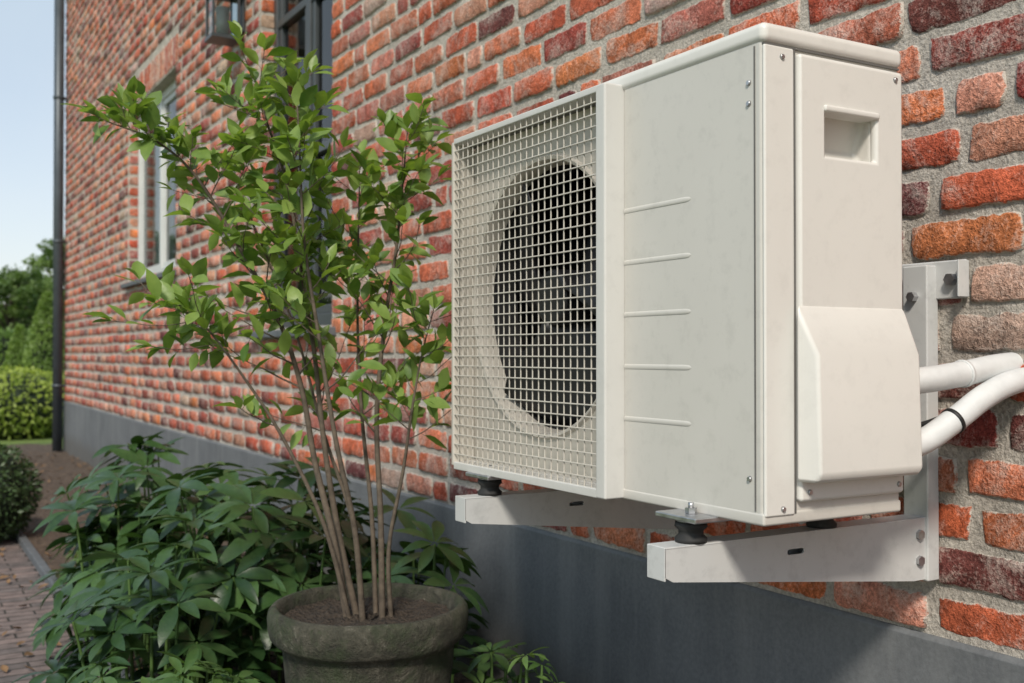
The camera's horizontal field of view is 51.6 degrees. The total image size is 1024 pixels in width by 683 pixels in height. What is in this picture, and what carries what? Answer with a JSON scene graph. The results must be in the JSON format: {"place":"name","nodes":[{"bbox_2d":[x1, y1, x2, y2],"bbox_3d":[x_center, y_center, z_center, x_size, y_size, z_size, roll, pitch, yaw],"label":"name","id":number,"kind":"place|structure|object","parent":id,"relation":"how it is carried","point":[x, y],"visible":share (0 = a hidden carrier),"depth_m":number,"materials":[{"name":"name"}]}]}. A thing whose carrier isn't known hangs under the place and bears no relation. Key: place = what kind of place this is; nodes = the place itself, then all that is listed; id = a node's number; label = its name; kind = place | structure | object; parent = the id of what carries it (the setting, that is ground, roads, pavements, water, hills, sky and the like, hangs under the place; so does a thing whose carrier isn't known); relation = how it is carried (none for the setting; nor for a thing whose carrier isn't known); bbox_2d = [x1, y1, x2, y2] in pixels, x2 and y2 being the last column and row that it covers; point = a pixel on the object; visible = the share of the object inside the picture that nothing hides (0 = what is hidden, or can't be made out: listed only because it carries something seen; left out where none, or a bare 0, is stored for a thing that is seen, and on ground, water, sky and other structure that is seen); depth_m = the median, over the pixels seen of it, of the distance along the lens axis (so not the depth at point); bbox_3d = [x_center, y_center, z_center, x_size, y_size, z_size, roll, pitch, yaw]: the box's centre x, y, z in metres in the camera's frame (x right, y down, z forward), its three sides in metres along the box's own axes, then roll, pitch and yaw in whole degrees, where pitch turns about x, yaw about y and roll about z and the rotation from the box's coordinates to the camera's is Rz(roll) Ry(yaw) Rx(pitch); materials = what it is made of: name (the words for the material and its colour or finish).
{"place":"outdoors","nodes":[
{"label":"outdoors","id":0,"kind":"place"},
{"bbox_2d":[0,434,62,564],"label":"ground","id":1,"kind":"structure","parent":0,"point":[44,440],"depth_m":12.63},
{"bbox_2d":[2,323,32,370],"bbox_3d":[-8.258,0.492,17.761,0.704,1.620,0.702,0,-1,-30],"label":"clipped conifer","id":2,"kind":"object","parent":1,"relation":"on","point":[14,357],"visible":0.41,"depth_m":17.63,"materials":[{"name":"green plant"}]},
{"bbox_2d":[0,443,43,543],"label":"boxwood ball","id":3,"kind":"object","parent":1,"relation":"on","point":[17,488],"visible":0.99,"depth_m":5.79,"materials":[{"name":"green plant"}]},
{"bbox_2d":[0,264,50,328],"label":"garden tree","id":4,"kind":"object","parent":1,"relation":"on","point":[3,273],"visible":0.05,"depth_m":40.22,"materials":[{"name":"green plant"}]},
{"bbox_2d":[0,364,64,440],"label":"golden shrub","id":5,"kind":"object","parent":1,"relation":"on","point":[25,403],"visible":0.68,"depth_m":12.84,"materials":[{"name":"green plant"}]},
{"bbox_2d":[0,263,64,336],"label":"garden tree","id":6,"kind":"object","parent":1,"relation":"on","point":[20,300],"visible":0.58,"depth_m":30.45,"materials":[{"name":"green plant"}]},
{"bbox_2d":[0,326,64,370],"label":"garden hedge","id":7,"kind":"object","parent":1,"relation":"on","point":[5,340],"visible":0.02,"depth_m":21.30,"materials":[{"name":"green plant"}]},
{"bbox_2d":[20,291,64,374],"bbox_3d":[-7.005,0.253,15.949,0.874,2.057,0.841,0,-1,-30],"label":"clipped conifer","id":8,"kind":"object","parent":1,"relation":"on","point":[41,352],"visible":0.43,"depth_m":15.77,"materials":[{"name":"green plant"}]},
{"bbox_2d":[21,236,64,323],"bbox_3d":[-13.868,-1.066,33.862,3.675,5.213,3.558,0,-1,24],"label":"garden tree","id":9,"kind":"object","parent":1,"relation":"on","point":[47,263],"visible":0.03,"depth_m":33.14,"materials":[{"name":"green plant"}]},
{"bbox_2d":[21,238,64,325],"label":"garden tree","id":10,"kind":"object","parent":1,"relation":"on","point":[32,262],"visible":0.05,"depth_m":42.63,"materials":[{"name":"green plant"}]},
{"bbox_2d":[15,530,129,677],"bbox_3d":[-1.352,1.093,3.544,0.040,0.095,19.500,0,-1,-30],"label":"path edging","id":11,"kind":"object","parent":1,"relation":"on","point":[41,566],"depth_m":5.14,"materials":[{"name":"grey concrete"}]},
{"bbox_2d":[6,443,474,682],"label":"flower bed soil","id":12,"kind":"structure","parent":1,"relation":"on","point":[55,472],"depth_m":7.40,"materials":[{"name":"brown soil"}]},
{"bbox_2d":[48,545,114,588],"bbox_3d":[-1.868,1.008,4.693,0.339,0.196,0.918,0,-1,-30],"label":"pachysandra plant","id":13,"kind":"object","parent":12,"relation":"on","point":[75,557],"visible":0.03,"depth_m":4.75,"materials":[{"name":"green plant"}]},
{"bbox_2d":[30,461,217,663],"bbox_3d":[-1.309,0.759,3.682,0.659,0.668,0.749,0,-1,-16],"label":"hellebore plant","id":14,"kind":"object","parent":12,"relation":"on","point":[71,587],"visible":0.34,"depth_m":3.62,"materials":[{"name":"green plant"}]},
{"bbox_2d":[11,540,282,682],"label":"hellebore plant","id":15,"kind":"object","parent":12,"relation":"on","point":[177,636],"visible":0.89,"depth_m":2.74,"materials":[{"name":"green plant"}]},
{"bbox_2d":[26,430,303,616],"bbox_3d":[-1.329,0.722,4.136,0.963,0.755,1.035,0,-1,22],"label":"hellebore plant","id":16,"kind":"object","parent":12,"relation":"on","point":[133,454],"visible":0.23,"depth_m":3.97,"materials":[{"name":"green plant"}]},
{"bbox_2d":[79,648,259,682],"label":"pachysandra plant","id":17,"kind":"object","parent":12,"relation":"on","point":[175,661],"visible":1,"depth_m":2.27,"materials":[{"name":"green plant"}]},
{"bbox_2d":[54,457,436,682],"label":"hellebore plant","id":18,"kind":"object","parent":12,"relation":"on","point":[246,590],"visible":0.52,"depth_m":3.10,"materials":[{"name":"green plant"}]},
{"bbox_2d":[63,20,468,682],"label":"potted shrub","id":19,"kind":"object","parent":12,"relation":"on","point":[381,630],"visible":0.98,"depth_m":2.41,"materials":[{"name":"green plant"}]},
{"bbox_2d":[345,521,516,682],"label":"hellebore plant","id":20,"kind":"object","parent":12,"relation":"on","point":[404,566],"visible":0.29,"depth_m":2.95,"materials":[{"name":"green plant"}]},
{"bbox_2d":[461,640,538,682],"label":"pachysandra plant","id":21,"kind":"object","parent":12,"relation":"on","point":[507,652],"visible":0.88,"depth_m":2.65,"materials":[{"name":"green plant"}]},
{"bbox_2d":[507,647,564,682],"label":"pachysandra plant","id":22,"kind":"object","parent":12,"relation":"on","point":[534,664],"visible":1,"depth_m":2.32,"materials":[{"name":"green plant"}]},
{"bbox_2d":[63,401,1023,682],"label":"plinth","id":23,"kind":"structure","parent":1,"relation":"on","point":[583,611],"depth_m":2.67,"materials":[{"name":"grey concrete"}]},
{"bbox_2d":[64,0,1023,658],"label":"brick courses","id":24,"kind":"object","parent":23,"relation":"on","point":[996,332],"visible":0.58,"depth_m":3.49,"materials":[{"name":"brick"}]},
{"bbox_2d":[52,0,64,451],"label":"downpipe","id":25,"kind":"object","parent":24,"relation":"attached to","point":[58,232],"visible":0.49,"depth_m":10.98,"materials":[{"name":"metal"}]},
{"bbox_2d":[52,384,62,386],"bbox_3d":[-4.724,0.460,11.001,0.114,0.030,0.114,0,-1,-30],"label":"downpipe clip","id":26,"kind":"object","parent":25,"relation":"attached to","point":[57,385],"visible":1,"depth_m":10.95,"materials":[{"name":"grey metal"}]},
{"bbox_2d":[52,240,63,242],"bbox_3d":[-4.724,-1.040,11.018,0.114,0.030,0.114,0,-1,-30],"label":"downpipe clip","id":27,"kind":"object","parent":25,"relation":"attached to","point":[57,241],"visible":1,"depth_m":10.97,"materials":[{"name":"grey metal"}]},
{"bbox_2d":[53,95,64,99],"bbox_3d":[-4.724,-2.540,11.035,0.114,0.030,0.114,0,-1,-30],"label":"downpipe clip","id":28,"kind":"object","parent":25,"relation":"attached to","point":[58,96],"visible":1,"depth_m":10.99,"materials":[{"name":"grey metal"}]},
{"bbox_2d":[120,269,176,288],"bbox_3d":[-2.546,-0.444,7.559,0.180,0.049,1.700,0,-1,-30],"label":"side window sill","id":29,"kind":"structure","parent":24,"relation":"attached to","point":[130,284],"depth_m":7.74,"materials":[{"name":"grey stone"}]},
{"bbox_2d":[138,79,176,277],"bbox_3d":[-2.496,-1.124,7.596,0.055,1.320,1.584,0,-1,-30],"label":"side window frame","id":30,"kind":"object","parent":29,"relation":"on","point":[169,89],"visible":0.16,"depth_m":7.58,"materials":[{"name":"white paint"}]},
{"bbox_2d":[141,90,176,272],"bbox_3d":[-2.482,-1.124,7.604,0.063,1.200,1.480,0,-1,-30],"label":"side window sash","id":31,"kind":"object","parent":30,"relation":"attached to","point":[169,101],"visible":0.39,"depth_m":7.56,"materials":[{"name":"white paint"}]},
{"bbox_2d":[150,130,152,266],"bbox_3d":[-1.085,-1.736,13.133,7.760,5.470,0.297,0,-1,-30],"label":"window pane","id":32,"kind":"structure","parent":31,"relation":"in","point":[151,209],"depth_m":11.32,"materials":[{"name":"grey glass"}]},
{"bbox_2d":[153,104,176,265],"bbox_3d":[-2.417,-1.123,7.642,0.036,1.420,1.600,0,-1,-30],"label":"side window curtain","id":33,"kind":"object","parent":30,"relation":"hanging from","point":[156,207],"visible":0.07,"depth_m":8.16,"materials":[{"name":"white fabric"}]},
{"bbox_2d":[204,0,244,46],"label":"wall lantern","id":34,"kind":"object","parent":24,"relation":"attached to","point":[221,36],"depth_m":5.50,"materials":[{"name":"paint"}]},
{"bbox_2d":[246,327,335,338],"bbox_3d":[-0.977,-0.044,4.891,0.180,0.049,1.120,0,-1,-30],"label":"tall window sill","id":35,"kind":"structure","parent":24,"relation":"attached to","point":[278,333],"depth_m":4.91,"materials":[{"name":"grey stone"}]},
{"bbox_2d":[273,0,331,327],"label":"tall window frame","id":36,"kind":"object","parent":35,"relation":"on","point":[294,15],"visible":0.2,"depth_m":5.03,"materials":[{"name":"paint"}]},
{"bbox_2d":[279,0,331,316],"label":"tall window sash","id":37,"kind":"object","parent":36,"relation":"attached to","point":[319,28],"depth_m":4.89,"materials":[{"name":"paint"}]},
{"bbox_2d":[293,0,332,303],"bbox_3d":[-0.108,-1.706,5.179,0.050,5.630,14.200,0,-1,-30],"label":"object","id":38,"kind":"structure","parent":37,"relation":"in","point":[299,35],"depth_m":7.42,"materials":[{"name":"grey metal"}]},
{"bbox_2d":[455,259,968,581],"bbox_3d":[0.318,0.141,1.998,0.610,0.560,0.797,0,-1,-30],"label":"wall mount bracket","id":39,"kind":"object","parent":24,"relation":"attached to","point":[904,546],"depth_m":1.82,"materials":[{"name":"metal"}]},
{"bbox_2d":[452,22,921,526],"bbox_3d":[0.249,-0.092,1.928,0.331,0.717,0.943,0,-1,-30],"label":"heat pump outdoor unit","id":40,"kind":"object","parent":39,"relation":"on","point":[676,281],"visible":1,"depth_m":1.62,"materials":[{"name":"metal"}]},
{"bbox_2d":[919,352,1023,455],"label":"refrigerant pipes","id":41,"kind":"object","parent":40,"relation":"attached to","point":[1000,376],"visible":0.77,"depth_m":1.65,"materials":[{"name":"white plastic"}]},
{"bbox_2d":[0,0,65,303],"label":"sky","id":42,"kind":"structure","parent":0,"point":[26,26],"materials":[{"name":"blue"}]},
{"bbox_2d":[0,534,106,682],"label":"garden path","id":43,"kind":"structure","parent":0,"point":[17,562],"depth_m":4.21,"materials":[{"name":"brick"}]},
{"bbox_2d":[0,454,207,671],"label":"fallen leaves","id":44,"kind":"object","parent":43,"relation":"on","point":[4,668],"visible":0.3,"depth_m":4.78,"materials":[{"name":"brown plant"}]}
]}

